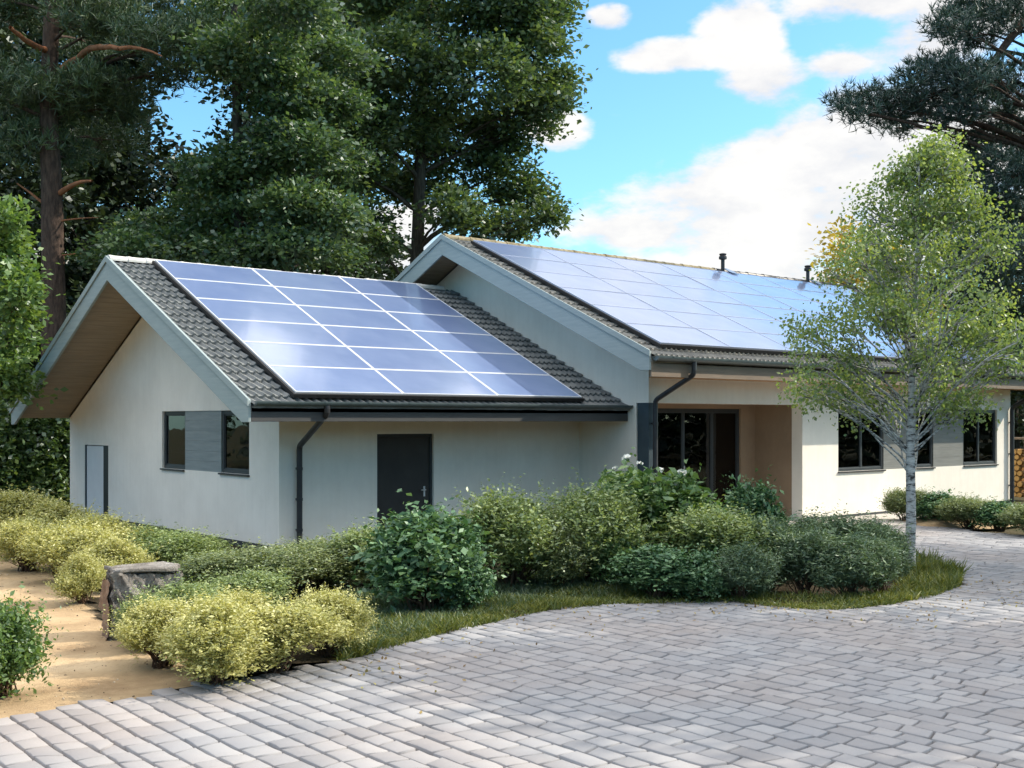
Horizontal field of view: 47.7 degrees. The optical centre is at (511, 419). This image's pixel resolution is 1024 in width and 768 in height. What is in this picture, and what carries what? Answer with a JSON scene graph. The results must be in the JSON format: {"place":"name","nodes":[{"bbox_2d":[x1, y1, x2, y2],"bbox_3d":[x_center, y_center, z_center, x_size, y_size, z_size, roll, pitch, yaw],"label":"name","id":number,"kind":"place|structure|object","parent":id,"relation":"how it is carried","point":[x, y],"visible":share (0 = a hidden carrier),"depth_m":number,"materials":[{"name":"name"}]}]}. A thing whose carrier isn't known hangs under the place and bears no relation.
{"place":"outdoors","nodes":[
{"label":"outdoors","id":0,"kind":"place"},
{"bbox_2d":[0,192,68,409],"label":"young tree","id":1,"kind":"object","parent":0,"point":[21,288],"visible":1,"depth_m":25.53,"materials":[{"name":"green plant"}]},
{"bbox_2d":[0,552,201,717],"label":"path","id":2,"kind":"structure","parent":0,"point":[82,681],"depth_m":11.47,"materials":[{"name":"beige sand"}]},
{"bbox_2d":[0,602,28,697],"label":"leafy shrub","id":3,"kind":"object","parent":2,"relation":"on","point":[4,642],"visible":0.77,"depth_m":9.85,"materials":[{"name":"green plant"}]},
{"bbox_2d":[0,508,56,571],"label":"yellow shrub","id":4,"kind":"object","parent":2,"relation":"on","point":[12,530],"visible":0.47,"depth_m":18.25,"materials":[{"name":"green plant"}]},
{"bbox_2d":[0,581,63,700],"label":"leafy shrub","id":5,"kind":"object","parent":2,"relation":"on","point":[23,632],"visible":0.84,"depth_m":10.01,"materials":[{"name":"green plant"}]},
{"bbox_2d":[0,480,74,527],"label":"yellow shrub","id":6,"kind":"object","parent":2,"relation":"on","point":[9,502],"visible":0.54,"depth_m":21.70,"materials":[{"name":"green plant"}]},
{"bbox_2d":[0,572,193,714],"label":"pebbles","id":7,"kind":"object","parent":2,"relation":"on","point":[79,644],"visible":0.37,"depth_m":12.23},
{"bbox_2d":[105,582,177,649],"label":"olive shrub","id":8,"kind":"object","parent":2,"relation":"on","point":[123,609],"visible":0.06,"depth_m":12.05,"materials":[{"name":"green plant"}]},
{"bbox_2d":[100,591,201,668],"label":"yellow shrub","id":9,"kind":"object","parent":2,"relation":"on","point":[152,617],"visible":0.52,"depth_m":11.18,"materials":[{"name":"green plant"}]},
{"bbox_2d":[48,526,921,676],"bbox_3d":[-1.536,2.385,22.773,14.700,0.064,20.103,0,0,-29],"label":"planting bed","id":10,"kind":"object","parent":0,"point":[306,657],"visible":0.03,"depth_m":15.52,"materials":[{"name":"soil"}]},
{"bbox_2d":[0,493,109,532],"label":"yellow shrub","id":11,"kind":"object","parent":10,"relation":"on","point":[61,510],"visible":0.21,"depth_m":20.28,"materials":[{"name":"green plant"}]},
{"bbox_2d":[11,517,121,582],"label":"yellow shrub","id":12,"kind":"object","parent":10,"relation":"on","point":[49,545],"visible":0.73,"depth_m":16.92,"materials":[{"name":"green plant"}]},
{"bbox_2d":[45,544,106,605],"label":"yellow shrub","id":13,"kind":"object","parent":10,"relation":"on","point":[80,579],"visible":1,"depth_m":15.08,"materials":[{"name":"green plant"}]},
{"bbox_2d":[32,506,162,541],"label":"yellow shrub","id":14,"kind":"object","parent":10,"relation":"on","point":[107,520],"visible":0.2,"depth_m":18.25,"materials":[{"name":"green plant"}]},
{"bbox_2d":[59,527,163,590],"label":"yellow shrub","id":15,"kind":"object","parent":10,"relation":"on","point":[113,550],"visible":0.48,"depth_m":16.32,"materials":[{"name":"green plant"}]},
{"bbox_2d":[98,561,182,640],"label":"stone block","id":16,"kind":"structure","parent":10,"relation":"on","point":[121,579],"depth_m":12.74,"materials":[{"name":"grey stone"}]},
{"bbox_2d":[117,520,205,561],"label":"olive shrub","id":17,"kind":"object","parent":10,"relation":"on","point":[149,531],"visible":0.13,"depth_m":18.35,"materials":[{"name":"green plant"}]},
{"bbox_2d":[136,571,228,605],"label":"olive shrub","id":18,"kind":"object","parent":10,"relation":"on","point":[173,591],"visible":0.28,"depth_m":12.63,"materials":[{"name":"green plant"}]},
{"bbox_2d":[136,522,238,563],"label":"olive shrub","id":19,"kind":"object","parent":10,"relation":"on","point":[175,548],"visible":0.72,"depth_m":17.44,"materials":[{"name":"green plant"}]},
{"bbox_2d":[155,546,252,586],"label":"green shrub","id":20,"kind":"object","parent":10,"relation":"on","point":[197,566],"visible":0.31,"depth_m":15.24,"materials":[{"name":"green plant"}]},
{"bbox_2d":[141,585,306,685],"bbox_3d":[-2.623,1.961,10.546,1.490,0.937,1.564,0,0,-14],"label":"yellow shrub","id":21,"kind":"object","parent":10,"relation":"on","point":[215,644],"visible":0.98,"depth_m":10.24,"materials":[{"name":"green plant"}]},
{"bbox_2d":[181,582,279,611],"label":"yellow shrub","id":22,"kind":"object","parent":10,"relation":"on","point":[247,598],"visible":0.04,"depth_m":12.56,"materials":[{"name":"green plant"}]},
{"bbox_2d":[197,559,305,608],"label":"olive shrub","id":23,"kind":"object","parent":10,"relation":"on","point":[263,582],"visible":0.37,"depth_m":13.31,"materials":[{"name":"green plant"}]},
{"bbox_2d":[186,536,350,597],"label":"green shrub","id":24,"kind":"object","parent":10,"relation":"on","point":[298,562],"visible":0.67,"depth_m":15.32,"materials":[{"name":"green plant"}]},
{"bbox_2d":[211,589,356,673],"bbox_3d":[-2.289,2.030,10.983,1.587,0.794,1.354,0,0,9],"label":"yellow shrub","id":25,"kind":"object","parent":10,"relation":"on","point":[297,626],"visible":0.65,"depth_m":10.86,"materials":[{"name":"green plant"}]},
{"bbox_2d":[258,533,375,590],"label":"green shrub","id":26,"kind":"object","parent":10,"relation":"on","point":[343,574],"visible":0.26,"depth_m":15.93,"materials":[{"name":"green plant"}]},
{"bbox_2d":[270,581,387,656],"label":"yellow shrub","id":27,"kind":"object","parent":10,"relation":"on","point":[360,615],"visible":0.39,"depth_m":11.73,"materials":[{"name":"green plant"}]},
{"bbox_2d":[311,514,394,588],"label":"olive shrub","id":28,"kind":"object","parent":10,"relation":"on","point":[351,537],"visible":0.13,"depth_m":16.15,"materials":[{"name":"green plant"}]},
{"bbox_2d":[335,488,505,613],"bbox_3d":[-1.097,1.660,14.493,2.083,1.580,2.032,0,0,37],"label":"glossy shrub","id":29,"kind":"object","parent":10,"relation":"on","point":[410,555],"visible":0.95,"depth_m":14.12,"materials":[{"name":"green plant"}]},
{"bbox_2d":[432,533,499,609],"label":"glossy shrub","id":30,"kind":"object","parent":10,"relation":"on","point":[469,588],"visible":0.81,"depth_m":14.32,"materials":[{"name":"green plant"}]},
{"bbox_2d":[436,504,497,574],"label":"olive shrub","id":31,"kind":"object","parent":10,"relation":"on","point":[473,526],"depth_m":17.04,"materials":[{"name":"green plant"}]},
{"bbox_2d":[449,472,598,586],"bbox_3d":[0.020,1.599,16.504,2.489,1.704,2.398,0,0,44],"label":"olive shrub","id":32,"kind":"object","parent":10,"relation":"on","point":[502,519],"visible":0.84,"depth_m":16.04,"materials":[{"name":"green plant"}]},
{"bbox_2d":[338,563,773,650],"bbox_3d":[0.864,2.303,16.019,9.629,0.204,4.020,0,0,-40],"label":"lawn strip","id":33,"kind":"object","parent":10,"relation":"on","point":[537,586],"visible":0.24,"depth_m":14.92,"materials":[{"name":"green plant"}]},
{"bbox_2d":[516,510,602,586],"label":"green shrub","id":34,"kind":"object","parent":10,"relation":"on","point":[569,565],"visible":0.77,"depth_m":16.00,"materials":[{"name":"green plant"}]},
{"bbox_2d":[538,467,662,582],"bbox_3d":[1.211,1.571,16.777,2.061,1.760,2.585,0,0,15],"label":"olive shrub","id":35,"kind":"object","parent":10,"relation":"on","point":[595,510],"visible":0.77,"depth_m":16.31,"materials":[{"name":"green plant"}]},
{"bbox_2d":[584,513,645,584],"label":"fresh shrub","id":36,"kind":"object","parent":10,"relation":"on","point":[603,558],"visible":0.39,"depth_m":16.18,"materials":[{"name":"green plant"}]},
{"bbox_2d":[329,556,965,661],"bbox_3d":[2.726,2.316,15.429,12.034,0.178,3.347,0,0,-33],"label":"ground cover","id":37,"kind":"object","parent":10,"relation":"on","point":[867,598],"visible":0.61,"depth_m":14.86,"materials":[{"name":"green plant"}]},
{"bbox_2d":[591,447,726,547],"bbox_3d":[2.158,1.443,17.716,2.362,2.046,2.546,0,0,15],"label":"fresh shrub","id":38,"kind":"object","parent":10,"relation":"on","point":[677,489],"visible":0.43,"depth_m":17.05,"materials":[{"name":"green plant"}]},
{"bbox_2d":[601,535,718,598],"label":"glossy shrub","id":39,"kind":"object","parent":10,"relation":"on","point":[659,568],"visible":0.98,"depth_m":15.33,"materials":[{"name":"green plant"}]},
{"bbox_2d":[670,543,737,602],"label":"glossy shrub","id":40,"kind":"object","parent":10,"relation":"on","point":[705,577],"visible":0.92,"depth_m":15.15,"materials":[{"name":"green plant"}]},
{"bbox_2d":[643,491,803,568],"bbox_3d":[2.954,1.732,16.519,2.578,1.420,2.483,0,0,23],"label":"olive shrub","id":41,"kind":"object","parent":10,"relation":"on","point":[704,530],"visible":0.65,"depth_m":16.11,"materials":[{"name":"green plant"}]},
{"bbox_2d":[708,533,785,599],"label":"feathery shrub","id":42,"kind":"object","parent":10,"relation":"on","point":[743,567],"visible":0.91,"depth_m":15.15,"materials":[{"name":"green plant"}]},
{"bbox_2d":[713,465,794,524],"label":"glossy shrub","id":43,"kind":"object","parent":10,"relation":"on","point":[746,496],"visible":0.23,"depth_m":18.39,"materials":[{"name":"green plant"}]},
{"bbox_2d":[732,502,801,591],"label":"feathery shrub","id":44,"kind":"object","parent":10,"relation":"on","point":[772,525],"visible":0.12,"depth_m":16.09,"materials":[{"name":"green plant"}]},
{"bbox_2d":[757,514,842,594],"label":"feathery shrub","id":45,"kind":"object","parent":10,"relation":"on","point":[794,552],"visible":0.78,"depth_m":15.67,"materials":[{"name":"green plant"}]},
{"bbox_2d":[775,505,831,536],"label":"feathery shrub","id":46,"kind":"object","parent":10,"relation":"on","point":[800,520],"visible":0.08,"depth_m":17.82,"materials":[{"name":"green plant"}]},
{"bbox_2d":[793,499,887,546],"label":"feathery shrub","id":47,"kind":"object","parent":10,"relation":"on","point":[842,524],"visible":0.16,"depth_m":17.27,"materials":[{"name":"green plant"}]},
{"bbox_2d":[797,523,903,595],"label":"feathery shrub","id":48,"kind":"object","parent":10,"relation":"on","point":[853,566],"visible":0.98,"depth_m":15.25,"materials":[{"name":"green plant"}]},
{"bbox_2d":[852,510,895,529],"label":"feathery shrub","id":49,"kind":"object","parent":10,"relation":"on","point":[879,525],"visible":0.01,"depth_m":18.96,"materials":[{"name":"green plant"}]},
{"bbox_2d":[857,525,911,594],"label":"feathery shrub","id":50,"kind":"object","parent":10,"relation":"on","point":[896,558],"visible":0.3,"depth_m":15.46,"materials":[{"name":"green plant"}]},
{"bbox_2d":[855,512,917,578],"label":"feathery shrub","id":51,"kind":"object","parent":10,"relation":"on","point":[901,538],"visible":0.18,"depth_m":16.98,"materials":[{"name":"green plant"}]},
{"bbox_2d":[770,120,1023,563],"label":"birch tree","id":52,"kind":"object","parent":10,"relation":"on","point":[944,212],"visible":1,"depth_m":18.16,"materials":[{"name":"green plant"}]},
{"bbox_2d":[896,544,974,596],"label":"sprawling grass","id":53,"kind":"structure","parent":10,"relation":"on","point":[930,557],"depth_m":16.84,"materials":[{"name":"green plant"}]},
{"bbox_2d":[0,525,1023,767],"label":"driveway","id":54,"kind":"structure","parent":0,"point":[742,686],"depth_m":9.88,"materials":[{"name":"grey stone"}]},
{"bbox_2d":[323,575,1021,713],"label":"shed leaves","id":55,"kind":"object","parent":54,"relation":"on","point":[420,712],"visible":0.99,"depth_m":13.99,"materials":[{"name":"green plant"}]},
{"bbox_2d":[903,516,1012,528],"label":"grass","id":56,"kind":"structure","parent":54,"relation":"on","point":[935,523],"depth_m":26.13,"materials":[{"name":"green plant"}]},
{"bbox_2d":[875,487,931,520],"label":"green shrub","id":57,"kind":"object","parent":56,"relation":"on","point":[895,501],"visible":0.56,"depth_m":26.96,"materials":[{"name":"green plant"}]},
{"bbox_2d":[916,486,961,520],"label":"glossy shrub","id":58,"kind":"object","parent":56,"relation":"on","point":[925,508],"visible":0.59,"depth_m":26.48,"materials":[{"name":"green plant"}]},
{"bbox_2d":[932,491,1001,529],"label":"green shrub","id":59,"kind":"object","parent":56,"relation":"on","point":[958,509],"visible":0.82,"depth_m":25.45,"materials":[{"name":"green plant"}]},
{"bbox_2d":[994,502,1023,531],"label":"green shrub","id":60,"kind":"object","parent":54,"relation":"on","point":[1014,516],"visible":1,"depth_m":23.85,"materials":[{"name":"green plant"}]},
{"bbox_2d":[6,0,1023,317],"label":"sky","id":61,"kind":"structure","parent":0,"point":[706,133],"materials":[{"name":"blue"}]},
{"bbox_2d":[110,454,1023,702],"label":"ground","id":62,"kind":"structure","parent":0,"point":[1009,530],"depth_m":25.37,"materials":[{"name":"brown soil"}]},
{"bbox_2d":[0,400,69,504],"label":"hedge","id":63,"kind":"object","parent":62,"relation":"on","point":[35,452],"visible":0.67,"depth_m":32.10,"materials":[{"name":"green plant"}]},
{"bbox_2d":[0,18,73,374],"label":"woodland tree","id":64,"kind":"object","parent":62,"relation":"on","point":[8,38],"visible":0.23,"depth_m":40.52,"materials":[{"name":"green plant"}]},
{"bbox_2d":[0,0,126,404],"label":"woodland tree","id":65,"kind":"object","parent":62,"relation":"on","point":[39,42],"visible":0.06,"depth_m":45.26,"materials":[{"name":"green plant"}]},
{"bbox_2d":[0,90,170,405],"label":"woodland tree","id":66,"kind":"object","parent":62,"relation":"on","point":[150,195],"visible":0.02,"depth_m":58.15,"materials":[{"name":"green plant"}]},
{"bbox_2d":[0,0,195,324],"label":"woodland tree","id":67,"kind":"object","parent":62,"relation":"on","point":[80,197],"visible":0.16,"depth_m":47.21,"materials":[{"name":"green plant"}]},
{"bbox_2d":[0,0,248,505],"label":"pine tree","id":68,"kind":"object","parent":62,"relation":"on","point":[52,96],"visible":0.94,"depth_m":33.23,"materials":[{"name":"green plant"}]},
{"bbox_2d":[66,120,229,291],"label":"woodland tree","id":69,"kind":"object","parent":62,"relation":"on","point":[172,177],"visible":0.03,"depth_m":59.01,"materials":[{"name":"green plant"}]},
{"bbox_2d":[61,0,392,277],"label":"broadleaf tree","id":70,"kind":"object","parent":62,"relation":"on","point":[293,219],"visible":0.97,"depth_m":31.73,"materials":[{"name":"green plant"}]},
{"bbox_2d":[169,3,395,280],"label":"woodland tree","id":71,"kind":"object","parent":62,"relation":"on","point":[366,271],"visible":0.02,"depth_m":49.82,"materials":[{"name":"green plant"}]},
{"bbox_2d":[211,0,414,280],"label":"woodland tree","id":72,"kind":"object","parent":62,"relation":"on","point":[392,276],"visible":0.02,"depth_m":52.94,"materials":[{"name":"green plant"}]},
{"bbox_2d":[309,0,597,274],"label":"oak tree","id":73,"kind":"object","parent":62,"relation":"on","point":[544,103],"visible":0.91,"depth_m":39.85,"materials":[{"name":"green plant"}]},
{"bbox_2d":[9,233,1023,548],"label":"house","id":74,"kind":"structure","parent":62,"relation":"on","point":[239,405],"depth_m":24.50,"materials":[{"name":"paint"}]},
{"bbox_2d":[85,445,107,516],"bbox_3d":[-9.816,1.502,27.494,0.076,1.795,1.524,0,0,-41],"label":"door","id":75,"kind":"structure","parent":74,"relation":"in","point":[96,457],"depth_m":27.52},
{"bbox_2d":[160,411,184,471],"bbox_3d":[-7.027,0.438,24.114,0.160,1.235,1.150,0,0,-40],"label":"window","id":76,"kind":"structure","parent":74,"relation":"in","point":[174,421],"depth_m":24.19,"materials":[{"name":"glass"}]},
{"bbox_2d":[218,410,249,476],"bbox_3d":[-5.232,0.438,21.959,0.160,1.235,1.240,0,0,-40],"label":"window","id":77,"kind":"structure","parent":74,"relation":"in","point":[235,432],"depth_m":22.06,"materials":[{"name":"glass"}]},
{"bbox_2d":[377,434,431,528],"bbox_3d":[-2.092,1.336,22.402,1.316,2.128,0.139,0,0,-40],"label":"door","id":78,"kind":"structure","parent":74,"relation":"in","point":[404,461],"depth_m":22.38,"materials":[{"name":"paint"}]},
{"bbox_2d":[658,408,738,507],"bbox_3d":[3.820,1.045,26.390,4.210,2.610,0.129,0,0,-40],"label":"glass door","id":79,"kind":"structure","parent":74,"relation":"in","point":[707,437],"depth_m":26.95,"materials":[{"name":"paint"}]},
{"bbox_2d":[838,408,885,472],"bbox_3d":[8.593,0.503,28.550,2.010,1.565,0.160,0,0,-40],"label":"window","id":80,"kind":"structure","parent":74,"relation":"in","point":[864,452],"depth_m":28.57,"materials":[{"name":"glass"}]},
{"bbox_2d":[916,409,935,468],"bbox_3d":[10.824,0.503,30.410,0.880,1.565,0.160,0,0,-40],"label":"window","id":81,"kind":"structure","parent":74,"relation":"in","point":[924,458],"depth_m":30.49,"materials":[{"name":"glass"}]},
{"bbox_2d":[963,410,998,466],"bbox_3d":[13.014,0.503,32.234,1.860,1.565,0.160,0,0,-40],"label":"window","id":82,"kind":"structure","parent":74,"relation":"in","point":[978,442],"depth_m":32.32,"materials":[{"name":"glass"}]},
{"bbox_2d":[378,275,1023,448],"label":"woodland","id":83,"kind":"object","parent":62,"relation":"on","point":[1021,446],"depth_m":71.26,"materials":[{"name":"green plant"}]},
{"bbox_2d":[805,214,948,320],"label":"golden tree","id":84,"kind":"object","parent":62,"relation":"on","point":[832,246],"visible":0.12,"depth_m":46.67,"materials":[{"name":"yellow plant"}]},
{"bbox_2d":[817,0,1023,359],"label":"pine tree","id":85,"kind":"object","parent":62,"relation":"on","point":[971,82],"visible":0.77,"depth_m":38.02,"materials":[{"name":"green plant"}]},
{"bbox_2d":[923,189,1023,459],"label":"woodland tree","id":86,"kind":"object","parent":62,"relation":"on","point":[1016,396],"visible":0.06,"depth_m":61.38,"materials":[{"name":"green plant"}]},
{"bbox_2d":[963,114,1023,378],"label":"woodland tree","id":87,"kind":"object","parent":62,"relation":"on","point":[1019,226],"depth_m":56.30,"materials":[{"name":"green plant"}]},
{"bbox_2d":[965,496,1023,531],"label":"glossy shrub","id":88,"kind":"object","parent":62,"relation":"on","point":[988,515],"visible":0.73,"depth_m":24.89,"materials":[{"name":"green plant"}]},
{"bbox_2d":[1014,437,1023,496],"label":"log pile","id":89,"kind":"object","parent":62,"relation":"on","point":[1019,478],"visible":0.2,"depth_m":35.51,"materials":[{"name":"brown wood"}]},
{"bbox_2d":[786,512,916,525],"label":"patio","id":90,"kind":"structure","parent":0,"point":[891,517],"depth_m":27.64,"materials":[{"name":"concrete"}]}
]}

